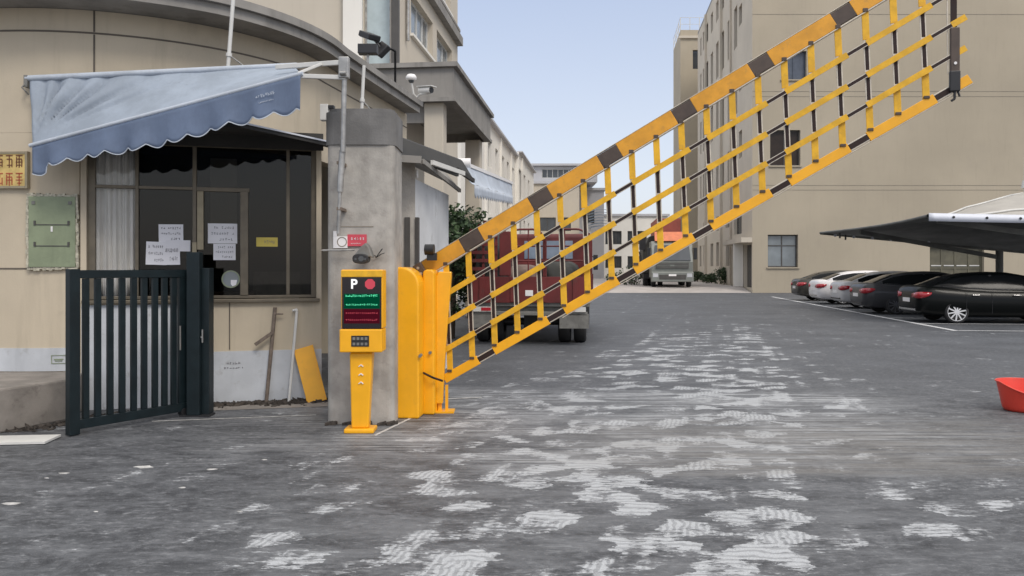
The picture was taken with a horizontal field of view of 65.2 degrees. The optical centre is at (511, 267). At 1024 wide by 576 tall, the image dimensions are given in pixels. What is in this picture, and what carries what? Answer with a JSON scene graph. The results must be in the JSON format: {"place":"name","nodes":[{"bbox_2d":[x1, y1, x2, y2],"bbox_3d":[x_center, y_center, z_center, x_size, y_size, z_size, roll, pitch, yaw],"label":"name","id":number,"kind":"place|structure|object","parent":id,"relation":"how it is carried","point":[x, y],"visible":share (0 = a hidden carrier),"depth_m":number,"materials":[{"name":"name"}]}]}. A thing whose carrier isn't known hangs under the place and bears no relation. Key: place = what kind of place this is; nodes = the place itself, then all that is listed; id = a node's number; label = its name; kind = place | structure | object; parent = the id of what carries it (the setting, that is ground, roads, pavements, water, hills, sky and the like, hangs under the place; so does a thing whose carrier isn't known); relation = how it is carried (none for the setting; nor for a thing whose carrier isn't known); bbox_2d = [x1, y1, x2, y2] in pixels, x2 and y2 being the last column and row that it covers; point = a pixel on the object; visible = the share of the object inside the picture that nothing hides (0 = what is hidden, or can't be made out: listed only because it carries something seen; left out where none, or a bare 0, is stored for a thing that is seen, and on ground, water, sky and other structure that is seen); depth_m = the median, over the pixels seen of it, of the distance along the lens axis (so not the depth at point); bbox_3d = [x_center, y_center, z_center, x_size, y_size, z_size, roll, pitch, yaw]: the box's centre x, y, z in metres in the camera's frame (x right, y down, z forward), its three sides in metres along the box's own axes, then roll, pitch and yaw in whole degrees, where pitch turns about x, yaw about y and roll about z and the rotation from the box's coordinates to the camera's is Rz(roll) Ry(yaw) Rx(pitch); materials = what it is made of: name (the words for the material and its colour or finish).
{"place":"outdoors","nodes":[
{"label":"outdoors","id":0,"kind":"place"},
{"bbox_2d":[0,293,1023,575],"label":"ground","id":1,"kind":"structure","parent":0,"point":[702,435],"depth_m":6.38,"materials":[{"name":"grey asphalt"}]},
{"bbox_2d":[0,434,60,444],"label":"pale board","id":2,"kind":"object","parent":1,"relation":"on","point":[21,439],"visible":1,"depth_m":7.33,"materials":[{"name":"white wood"}]},
{"bbox_2d":[0,372,81,432],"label":"concrete ledge","id":3,"kind":"object","parent":1,"relation":"on","point":[31,399],"visible":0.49,"depth_m":8.11,"materials":[{"name":"grey concrete"}]},
{"bbox_2d":[2,459,266,511],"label":"litter","id":4,"kind":"object","parent":1,"relation":"on","point":[16,503],"visible":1,"depth_m":6.21,"materials":[{"name":"white paper"}]},
{"bbox_2d":[6,397,327,432],"bbox_3d":[-3.565,1.591,8.939,3.534,0.110,0.754,0,0,-32],"label":"debris","id":5,"kind":"object","parent":1,"relation":"on","point":[218,404],"visible":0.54,"depth_m":9.26,"materials":[{"name":"brown plant"}]},
{"bbox_2d":[179,252,214,416],"bbox_3d":[-3.409,0.715,8.681,0.320,1.770,0.215,0,0,0],"label":"gate post","id":6,"kind":"object","parent":1,"relation":"on","point":[199,340],"visible":1,"depth_m":8.58,"materials":[{"name":"black metal"}]},
{"bbox_2d":[65,269,185,435],"bbox_3d":[-3.854,0.805,8.164,0.080,1.590,1.356,0,0,32],"label":"gate leaf","id":7,"kind":"object","parent":6,"relation":"attached to","point":[74,423],"visible":0.93,"depth_m":8.05,"materials":[{"name":"black metal"}]},
{"bbox_2d":[80,122,326,409],"bbox_3d":[-3.606,-0.043,10.040,3.511,3.285,2.980,0,0,0],"label":"guard booth","id":8,"kind":"object","parent":1,"relation":"on","point":[278,196],"visible":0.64,"depth_m":9.61,"materials":[{"name":"white paint"}]},
{"bbox_2d":[96,149,134,295],"bbox_3d":[-4.601,-0.550,9.233,0.520,1.800,0.103,0,0,-16],"label":"curtain","id":9,"kind":"object","parent":8,"relation":"hanging from","point":[115,229],"visible":0.6,"depth_m":9.24,"materials":[{"name":"white fabric"}]},
{"bbox_2d":[146,241,165,264],"bbox_3d":[-4.119,-0.170,9.273,0.237,0.274,0.006,0,0,-16],"label":"paper notice","id":10,"kind":"object","parent":8,"relation":"attached to","point":[154,253],"visible":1,"depth_m":9.27,"materials":[{"name":"white paper"}]},
{"bbox_2d":[159,224,182,241],"bbox_3d":[-3.971,-0.402,9.318,0.268,0.215,0.006,0,0,-16],"label":"paper notice","id":11,"kind":"object","parent":8,"relation":"attached to","point":[170,231],"visible":1,"depth_m":9.31,"materials":[{"name":"white paper"}]},
{"bbox_2d":[163,244,179,264],"bbox_3d":[-3.961,-0.157,9.312,0.185,0.244,0.006,0,0,-16],"label":"paper notice","id":12,"kind":"object","parent":8,"relation":"attached to","point":[171,254],"visible":1,"depth_m":9.31,"materials":[{"name":"white paper"}]},
{"bbox_2d":[166,240,189,250],"bbox_3d":[-3.896,-0.259,9.334,0.267,0.130,0.004,0,0,-16],"label":"paper notice","id":13,"kind":"object","parent":8,"relation":"attached to","point":[184,245],"visible":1,"depth_m":9.35,"materials":[{"name":"white paper"}]},
{"bbox_2d":[21,57,349,175],"bbox_3d":[-3.508,-1.639,8.583,3.928,1.291,0.982,0,0,7],"label":"blue awning","id":14,"kind":"object","parent":8,"relation":"attached to","point":[77,117],"visible":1,"depth_m":8.52,"materials":[{"name":"fabric"}]},
{"bbox_2d":[126,291,255,299],"bbox_3d":[-4.063,0.797,10.041,1.600,0.995,0.600,0,0,-16],"label":"desk","id":15,"kind":"object","parent":8,"relation":"in","point":[226,293],"visible":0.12,"depth_m":9.90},
{"bbox_2d":[157,258,185,291],"bbox_3d":[-4.157,0.090,9.963,0.480,0.420,0.160,0,0,-16],"label":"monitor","id":16,"kind":"object","parent":15,"relation":"on","point":[182,266],"visible":0.07,"depth_m":9.93,"materials":[{"name":"black plastic"}]},
{"bbox_2d":[87,145,315,299],"bbox_3d":[-3.598,-0.590,9.408,2.517,1.900,0.090,0,0,-16],"label":"window frame","id":17,"kind":"structure","parent":8,"relation":"in","point":[198,192],"depth_m":9.37,"materials":[{"name":"brown metal"}]},
{"bbox_2d":[208,223,236,243],"bbox_3d":[-3.426,-0.409,9.470,0.328,0.235,0.006,0,0,-16],"label":"paper notice","id":18,"kind":"object","parent":8,"relation":"attached to","point":[221,233],"visible":1,"depth_m":9.47,"materials":[{"name":"white paper"}]},
{"bbox_2d":[210,158,236,244],"bbox_3d":[-3.694,-0.850,10.248,0.320,1.100,0.020,0,0,-16],"label":"window pane","id":19,"kind":"structure","parent":8,"relation":"in","point":[223,205],"depth_m":10.24,"materials":[{"name":"black glass"}]},
{"bbox_2d":[213,244,235,259],"bbox_3d":[-3.404,-0.190,9.472,0.248,0.193,0.006,0,0,-16],"label":"paper notice","id":20,"kind":"object","parent":8,"relation":"attached to","point":[224,251],"visible":1,"depth_m":9.47,"materials":[{"name":"white paper"}]},
{"bbox_2d":[221,270,239,287],"bbox_3d":[-3.335,0.132,9.489,0.210,0.210,0.006,0,0,-16],"label":"round sticker","id":21,"kind":"object","parent":8,"relation":"attached to","point":[230,279],"visible":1,"depth_m":9.49,"materials":[{"name":"grey paper"}]},
{"bbox_2d":[256,237,277,246],"bbox_3d":[-2.942,-0.312,9.606,0.246,0.110,0.006,0,0,-16],"label":"yellow label","id":22,"kind":"object","parent":8,"relation":"attached to","point":[266,242],"visible":1,"depth_m":9.60,"materials":[{"name":"yellow paper"}]},
{"bbox_2d":[253,272,300,298],"bbox_3d":[-3.140,0.650,10.703,0.600,1.200,0.462,0,0,-16],"label":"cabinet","id":23,"kind":"object","parent":8,"relation":"in","point":[269,283],"visible":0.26,"depth_m":10.49,"materials":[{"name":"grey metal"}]},
{"bbox_2d":[0,0,422,371],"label":"round corner building","id":24,"kind":"structure","parent":1,"relation":"on","point":[40,37],"depth_m":9.08,"materials":[{"name":"white paint"}]},
{"bbox_2d":[0,151,29,188],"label":"gold sign","id":25,"kind":"object","parent":24,"relation":"attached to","point":[14,169],"visible":1,"depth_m":8.94,"materials":[{"name":"gold metal"}]},
{"bbox_2d":[25,193,79,270],"bbox_3d":[-5.157,-0.405,8.981,0.565,0.872,0.072,0,0,-7],"label":"electrical box","id":26,"kind":"object","parent":24,"relation":"attached to","point":[52,233],"visible":0.98,"depth_m":8.96,"materials":[{"name":"green paint"}]},
{"bbox_2d":[51,355,64,363],"bbox_3d":[-5.097,1.027,8.994,0.156,0.096,0.004,0,0,-8],"label":"sign","id":27,"kind":"object","parent":24,"relation":"attached to","point":[57,359],"depth_m":8.99,"materials":[{"name":"grey paint"}]},
{"bbox_2d":[226,0,242,65],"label":"white conduit","id":28,"kind":"object","parent":24,"relation":"attached to","point":[229,47],"visible":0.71,"depth_m":9.03,"materials":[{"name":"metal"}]},
{"bbox_2d":[320,104,334,121],"bbox_3d":[-2.074,-1.746,9.000,0.155,0.180,0.100,0,0,0],"label":"junction box","id":29,"kind":"object","parent":24,"relation":"attached to","point":[325,109],"visible":0.82,"depth_m":8.95,"materials":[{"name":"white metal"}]},
{"bbox_2d":[360,65,368,107],"bbox_3d":[-1.792,-2.150,9.886,0.071,0.559,0.629,0,0,0],"label":"white conduit","id":30,"kind":"object","parent":24,"relation":"attached to","point":[362,101],"visible":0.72,"depth_m":9.58,"materials":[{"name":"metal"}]},
{"bbox_2d":[358,44,377,62],"bbox_3d":[-2.736,-3.920,15.200,0.360,0.640,0.200,0,0,0],"label":"floodlight","id":31,"kind":"object","parent":24,"relation":"on","point":[367,50],"visible":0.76,"depth_m":15.10,"materials":[{"name":"black metal"}]},
{"bbox_2d":[358,30,380,41],"bbox_3d":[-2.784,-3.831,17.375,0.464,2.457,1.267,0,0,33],"label":"security camera","id":32,"kind":"object","parent":31,"relation":"attached to","point":[370,36],"visible":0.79,"depth_m":16.88,"materials":[{"name":"black plastic"}]},
{"bbox_2d":[375,41,395,81],"bbox_3d":[-2.753,-3.732,17.417,0.476,2.258,1.215,0,0,0],"label":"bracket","id":33,"kind":"object","parent":31,"relation":"attached to","point":[384,49],"visible":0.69,"depth_m":16.94,"materials":[{"name":"black metal"}]},
{"bbox_2d":[406,74,416,96],"bbox_3d":[-1.874,-3.398,14.907,0.207,0.436,0.214,0,0,0],"label":"security camera","id":34,"kind":"object","parent":24,"relation":"attached to","point":[411,78],"visible":0.96,"depth_m":14.85,"materials":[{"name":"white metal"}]},
{"bbox_2d":[416,85,435,97],"bbox_3d":[-1.608,-3.292,14.910,0.411,0.224,0.150,0,0,37],"label":"security camera","id":35,"kind":"object","parent":24,"relation":"attached to","point":[425,89],"visible":0.94,"depth_m":14.85,"materials":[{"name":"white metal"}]},
{"bbox_2d":[214,401,327,409],"bbox_3d":[-2.856,1.596,9.288,1.474,0.001,0.500,0,0,-16],"label":"concrete apron","id":36,"kind":"object","parent":1,"relation":"on","point":[249,406],"visible":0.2,"depth_m":9.22,"materials":[{"name":"grey concrete"}]},
{"bbox_2d":[254,307,282,401],"bbox_3d":[-2.878,1.034,9.464,0.327,1.136,0.077,0,0,-32],"label":"wooden plank","id":37,"kind":"object","parent":36,"relation":"on","point":[271,334],"visible":0.98,"depth_m":9.45,"materials":[{"name":"brown wood"}]},
{"bbox_2d":[295,345,326,402],"bbox_3d":[-2.412,1.276,9.568,0.386,0.710,0.164,0,0,-13],"label":"loose metal sheet","id":38,"kind":"object","parent":36,"relation":"on","point":[310,375],"visible":0.91,"depth_m":9.55,"materials":[{"name":"metal"}]},
{"bbox_2d":[288,308,297,400],"bbox_3d":[-2.619,1.040,9.533,0.055,1.124,0.179,0,0,25],"label":"white pipe","id":39,"kind":"object","parent":1,"relation":"on","point":[293,353],"visible":0.89,"depth_m":9.52,"materials":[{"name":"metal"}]},
{"bbox_2d":[164,397,481,435],"bbox_3d":[-1.707,1.596,8.383,3.719,0.001,1.743,0,0,-26],"label":"chalk line","id":40,"kind":"object","parent":1,"relation":"on","point":[304,415],"visible":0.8,"depth_m":8.46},
{"bbox_2d":[245,0,462,302],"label":"factory block","id":41,"kind":"structure","parent":1,"relation":"on","point":[408,31],"depth_m":22.22,"materials":[{"name":"beige paint"}]},
{"bbox_2d":[365,0,389,63],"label":"window","id":42,"kind":"structure","parent":41,"relation":"in","point":[377,12],"depth_m":22.22,"materials":[{"name":"glass"}]},
{"bbox_2d":[410,1,435,61],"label":"window","id":43,"kind":"structure","parent":41,"relation":"in","point":[418,33],"depth_m":25.37,"materials":[{"name":"grey glass"}]},
{"bbox_2d":[437,38,446,61],"bbox_3d":[-2.477,-7.485,28.700,0.655,1.330,2.975,0,0,0],"label":"window","id":44,"kind":"structure","parent":41,"relation":"in","point":[441,51],"depth_m":29.02,"materials":[{"name":"grey glass"}]},
{"bbox_2d":[325,420,397,425],"bbox_3d":[-1.534,1.585,8.156,0.742,0.049,0.123,0,0,0],"label":"rubble","id":45,"kind":"object","parent":1,"relation":"on","point":[389,423],"visible":0.55,"depth_m":8.13,"materials":[{"name":"grey stone"}]},
{"bbox_2d":[340,270,385,433],"bbox_3d":[-1.453,0.808,7.810,0.414,1.584,0.260,0,0,0],"label":"payment terminal","id":46,"kind":"object","parent":1,"relation":"on","point":[363,320],"visible":1,"depth_m":7.70,"materials":[{"name":"yellow paint"}]},
{"bbox_2d":[326,108,402,423],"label":"concrete pillar","id":47,"kind":"structure","parent":1,"relation":"on","point":[372,197],"depth_m":8.20,"materials":[{"name":"grey concrete"}]},
{"bbox_2d":[321,249,354,250],"bbox_3d":[-1.776,-0.180,8.187,0.353,0.026,0.151,0,0,0],"label":"steel rod","id":48,"kind":"object","parent":47,"relation":"attached to","point":[338,250],"visible":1,"depth_m":8.11,"materials":[{"name":"grey metal"}]},
{"bbox_2d":[336,79,346,233],"bbox_3d":[-1.694,-1.217,8.062,0.116,1.749,0.276,0,0,0],"label":"awning post","id":49,"kind":"object","parent":47,"relation":"attached to","point":[341,164],"visible":1,"depth_m":7.94,"materials":[{"name":"metal"}]},
{"bbox_2d":[333,231,366,247],"bbox_3d":[-1.658,-0.291,8.183,0.340,0.175,0.018,0,0,0],"label":"pillar sign","id":50,"kind":"object","parent":47,"relation":"attached to","point":[349,240],"visible":1,"depth_m":8.18,"materials":[{"name":"red plastic"}]},
{"bbox_2d":[352,243,374,263],"bbox_3d":[-1.486,-0.145,8.064,0.196,0.207,0.292,0,0,0],"label":"plate camera","id":51,"kind":"object","parent":47,"relation":"attached to","point":[363,254],"visible":1,"depth_m":7.95,"materials":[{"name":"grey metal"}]},
{"bbox_2d":[402,155,460,368],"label":"side shed","id":52,"kind":"structure","parent":1,"relation":"on","point":[425,213],"depth_m":10.86,"materials":[{"name":"concrete"}]},
{"bbox_2d":[402,138,474,182],"bbox_3d":[-1.000,-1.552,11.444,0.562,0.496,2.529,0,0,22],"label":"black canopy","id":53,"kind":"object","parent":52,"relation":"attached to","point":[445,163],"visible":0.82,"depth_m":11.36,"materials":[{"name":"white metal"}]},
{"bbox_2d":[370,61,493,316],"bbox_3d":[-2.825,-1.770,23.547,3.710,6.740,6.973,0,0,6],"label":"porch","id":54,"kind":"object","parent":1,"relation":"on","point":[455,108],"visible":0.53,"depth_m":20.39,"materials":[{"name":"concrete"}]},
{"bbox_2d":[449,202,476,338],"bbox_3d":[-1.151,0.052,18.339,2.024,3.104,1.732,0,0,0],"label":"tree","id":55,"kind":"object","parent":1,"relation":"on","point":[456,217],"visible":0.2,"depth_m":18.11,"materials":[{"name":"green plant"}]},
{"bbox_2d":[452,205,492,317],"bbox_3d":[-1.377,-0.215,25.481,2.435,3.637,1.693,0,0,0],"label":"tree","id":56,"kind":"object","parent":1,"relation":"on","point":[476,215],"visible":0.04,"depth_m":25.42,"materials":[{"name":"green plant"}]},
{"bbox_2d":[458,118,518,295],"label":"pale factory building","id":57,"kind":"structure","parent":1,"relation":"on","point":[499,153],"depth_m":61.24,"materials":[{"name":"beige paint"}]},
{"bbox_2d":[458,158,512,203],"bbox_3d":[-0.452,-1.594,15.966,0.369,1.006,7.128,0,0,5],"label":"pale awning","id":58,"kind":"object","parent":57,"relation":"attached to","point":[499,188],"visible":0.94,"depth_m":15.07,"materials":[{"name":"fabric"}]},
{"bbox_2d":[515,151,536,233],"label":"pale end block","id":59,"kind":"structure","parent":1,"relation":"on","point":[525,171],"depth_m":79.96,"materials":[{"name":"beige paint"}]},
{"bbox_2d":[468,228,597,341],"bbox_3d":[0.694,0.340,19.811,2.840,2.520,6.740,0,0,6],"label":"stake lorry","id":60,"kind":"object","parent":1,"relation":"on","point":[577,320],"visible":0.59,"depth_m":16.62,"materials":[{"name":"red metal"}]},
{"bbox_2d":[476,235,511,276],"bbox_3d":[-0.386,-0.075,17.480,0.786,1.470,1.297,0,0,0],"label":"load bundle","id":61,"kind":"object","parent":60,"relation":"on","point":[479,264],"visible":0.08,"depth_m":16.91,"materials":[{"name":"red metal"}]},
{"bbox_2d":[508,265,536,276],"bbox_3d":[0.273,0.295,17.747,0.840,0.745,1.073,0,0,0],"label":"load bundle","id":62,"kind":"object","parent":60,"relation":"on","point":[522,269],"visible":0.23,"depth_m":17.31,"materials":[{"name":"beige"}]},
{"bbox_2d":[542,261,579,276],"bbox_3d":[1.077,0.255,17.390,0.890,0.823,1.155,0,0,0],"label":"load bundle","id":63,"kind":"object","parent":60,"relation":"on","point":[553,269],"visible":0.2,"depth_m":16.95,"materials":[{"name":"grey"}]},
{"bbox_2d":[531,163,596,233],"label":"yard end building","id":64,"kind":"structure","parent":1,"relation":"on","point":[546,174],"depth_m":95.18,"materials":[{"name":"beige paint"}]},
{"bbox_2d":[540,218,555,230],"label":"window","id":65,"kind":"structure","parent":64,"relation":"in","point":[546,224],"depth_m":95.21,"materials":[{"name":"grey glass"}]},
{"bbox_2d":[542,169,571,177],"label":"window","id":66,"kind":"structure","parent":64,"relation":"in","point":[546,173],"depth_m":96.66,"materials":[{"name":"grey glass"}]},
{"bbox_2d":[564,218,570,230],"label":"window","id":67,"kind":"structure","parent":64,"relation":"in","point":[568,226],"depth_m":95.21,"materials":[{"name":"grey glass"}]},
{"bbox_2d":[579,188,604,277],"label":"lilac building","id":68,"kind":"structure","parent":1,"relation":"on","point":[594,195],"depth_m":100.00,"materials":[{"name":"grey paint"}]},
{"bbox_2d":[587,211,593,222],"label":"window","id":69,"kind":"structure","parent":68,"relation":"in","point":[588,217],"depth_m":100.22,"materials":[{"name":"grey glass"}]},
{"bbox_2d":[604,214,669,277],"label":"white building","id":70,"kind":"structure","parent":1,"relation":"on","point":[622,235],"depth_m":108.00,"materials":[{"name":"white paint"}]},
{"bbox_2d":[605,256,620,267],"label":"window","id":71,"kind":"structure","parent":70,"relation":"in","point":[617,259],"depth_m":108.21,"materials":[{"name":"grey glass"}]},
{"bbox_2d":[605,231,620,243],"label":"window","id":72,"kind":"structure","parent":70,"relation":"in","point":[616,234],"depth_m":108.21,"materials":[{"name":"grey glass"}]},
{"bbox_2d":[628,256,632,267],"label":"window","id":73,"kind":"structure","parent":70,"relation":"in","point":[630,258],"depth_m":108.21,"materials":[{"name":"grey glass"}]},
{"bbox_2d":[628,231,646,243],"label":"window","id":74,"kind":"structure","parent":70,"relation":"in","point":[629,232],"depth_m":108.21,"materials":[{"name":"grey glass"}]},
{"bbox_2d":[398,0,972,418],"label":"road barrier","id":75,"kind":"object","parent":1,"relation":"on","point":[425,317],"visible":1,"depth_m":8.39,"materials":[{"name":"yellow metal"}]},
{"bbox_2d":[673,17,703,280],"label":"stair tower","id":76,"kind":"structure","parent":1,"relation":"on","point":[685,67],"depth_m":84.00,"materials":[{"name":"beige paint"}]},
{"bbox_2d":[693,51,697,68],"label":"window","id":77,"kind":"structure","parent":76,"relation":"in","point":[695,53],"depth_m":84.27,"materials":[{"name":"grey glass"}]},
{"bbox_2d":[791,270,850,300],"bbox_3d":[16.358,0.854,39.320,4.860,1.493,2.200,0,0,6],"label":"parked car","id":78,"kind":"object","parent":1,"relation":"on","point":[799,286],"visible":0.16,"depth_m":38.81,"materials":[{"name":"paint"}]},
{"bbox_2d":[808,270,875,304],"bbox_3d":[15.877,0.854,35.620,4.860,1.493,2.200,0,0,6],"label":"parked car","id":79,"kind":"object","parent":1,"relation":"on","point":[819,288],"visible":0.19,"depth_m":35.09,"materials":[{"name":"white paint"}]},
{"bbox_2d":[698,0,1023,292],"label":"beige office block","id":80,"kind":"structure","parent":1,"relation":"on","point":[965,148],"depth_m":51.60,"materials":[{"name":"beige paint"}]},
{"bbox_2d":[737,215,741,233],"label":"window","id":81,"kind":"structure","parent":80,"relation":"in","point":[739,220],"depth_m":57.88,"materials":[{"name":"grey glass"}]},
{"bbox_2d":[747,245,751,287],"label":"door","id":82,"kind":"structure","parent":80,"relation":"in","point":[749,247],"depth_m":53.75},
{"bbox_2d":[767,235,799,267],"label":"window","id":83,"kind":"structure","parent":80,"relation":"in","point":[782,249],"depth_m":51.87,"materials":[{"name":"grey glass"}]},
{"bbox_2d":[769,131,801,166],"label":"window","id":84,"kind":"structure","parent":80,"relation":"in","point":[777,144],"depth_m":51.87,"materials":[{"name":"grey glass"}]},
{"bbox_2d":[787,52,804,80],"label":"window","id":85,"kind":"structure","parent":80,"relation":"in","point":[796,65],"depth_m":51.87,"materials":[{"name":"glass"}]},
{"bbox_2d":[930,247,981,273],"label":"window","id":86,"kind":"structure","parent":80,"relation":"in","point":[941,257],"depth_m":51.87,"materials":[{"name":"grey glass"}]},
{"bbox_2d":[830,271,908,308],"bbox_3d":[15.471,0.854,32.114,4.860,1.493,2.200,0,0,6],"label":"parked car","id":87,"kind":"object","parent":1,"relation":"on","point":[839,290],"visible":0.15,"depth_m":31.67,"materials":[{"name":"silver metal"}]},
{"bbox_2d":[775,297,1009,330],"bbox_3d":[15.616,1.595,32.047,5.675,0.002,24.286,0,0,7],"label":"parking line","id":88,"kind":"object","parent":1,"relation":"on","point":[897,319],"visible":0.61,"depth_m":25.28,"materials":[{"name":"paint"}]},
{"bbox_2d":[849,271,948,314],"bbox_3d":[14.602,0.854,28.153,4.860,1.493,2.200,0,0,6],"label":"parked car","id":89,"kind":"object","parent":1,"relation":"on","point":[878,294],"visible":0.42,"depth_m":27.54,"materials":[{"name":"paint"}]},
{"bbox_2d":[819,180,1023,271],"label":"carport","id":90,"kind":"object","parent":1,"relation":"on","point":[996,225],"visible":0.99,"depth_m":30.01,"materials":[{"name":"black plastic"}]},
{"bbox_2d":[897,272,1023,323],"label":"parked car","id":91,"kind":"object","parent":1,"relation":"on","point":[956,298],"visible":1,"depth_m":23.02,"materials":[{"name":"black paint"}]},
{"bbox_2d":[994,377,1023,412],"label":"red basin","id":92,"kind":"object","parent":1,"relation":"on","point":[1011,391],"visible":1,"depth_m":8.93,"materials":[{"name":"plastic"}]},
{"bbox_2d":[458,0,710,216],"label":"sky","id":93,"kind":"structure","parent":0,"point":[564,81],"materials":[{"name":"blue"}]},
{"bbox_2d":[593,278,750,292],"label":"pavement","id":94,"kind":"structure","parent":0,"point":[694,287],"depth_m":53.70,"materials":[{"name":"grey concrete"}]},
{"bbox_2d":[588,209,608,277],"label":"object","id":95,"kind":"object","parent":94,"relation":"on","point":[590,227],"visible":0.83,"depth_m":92.00,"materials":[{"name":"metal"}]},
{"bbox_2d":[605,265,642,284],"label":"shrub","id":96,"kind":"object","parent":94,"relation":"on","point":[637,277],"visible":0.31,"depth_m":62.01,"materials":[{"name":"green plant"}]},
{"bbox_2d":[639,235,662,285],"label":"tarped trailer","id":97,"kind":"object","parent":94,"relation":"on","point":[644,244],"visible":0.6,"depth_m":58.00,"materials":[{"name":"black plastic"}]},
{"bbox_2d":[647,218,696,286],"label":"container lorry","id":98,"kind":"object","parent":94,"relation":"on","point":[677,267],"visible":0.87,"depth_m":54.18,"materials":[{"name":"silver metal"}]},
{"bbox_2d":[694,271,703,281],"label":"shrub","id":99,"kind":"object","parent":94,"relation":"on","point":[698,275],"visible":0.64,"depth_m":75.78,"materials":[{"name":"green plant"}]},
{"bbox_2d":[700,273,715,282],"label":"shrub","id":100,"kind":"object","parent":94,"relation":"on","point":[707,277],"visible":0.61,"depth_m":67.77,"materials":[{"name":"green plant"}]},
{"bbox_2d":[710,267,726,284],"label":"shrub","id":101,"kind":"object","parent":94,"relation":"on","point":[720,272],"visible":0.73,"depth_m":62.41,"materials":[{"name":"green plant"}]}
]}

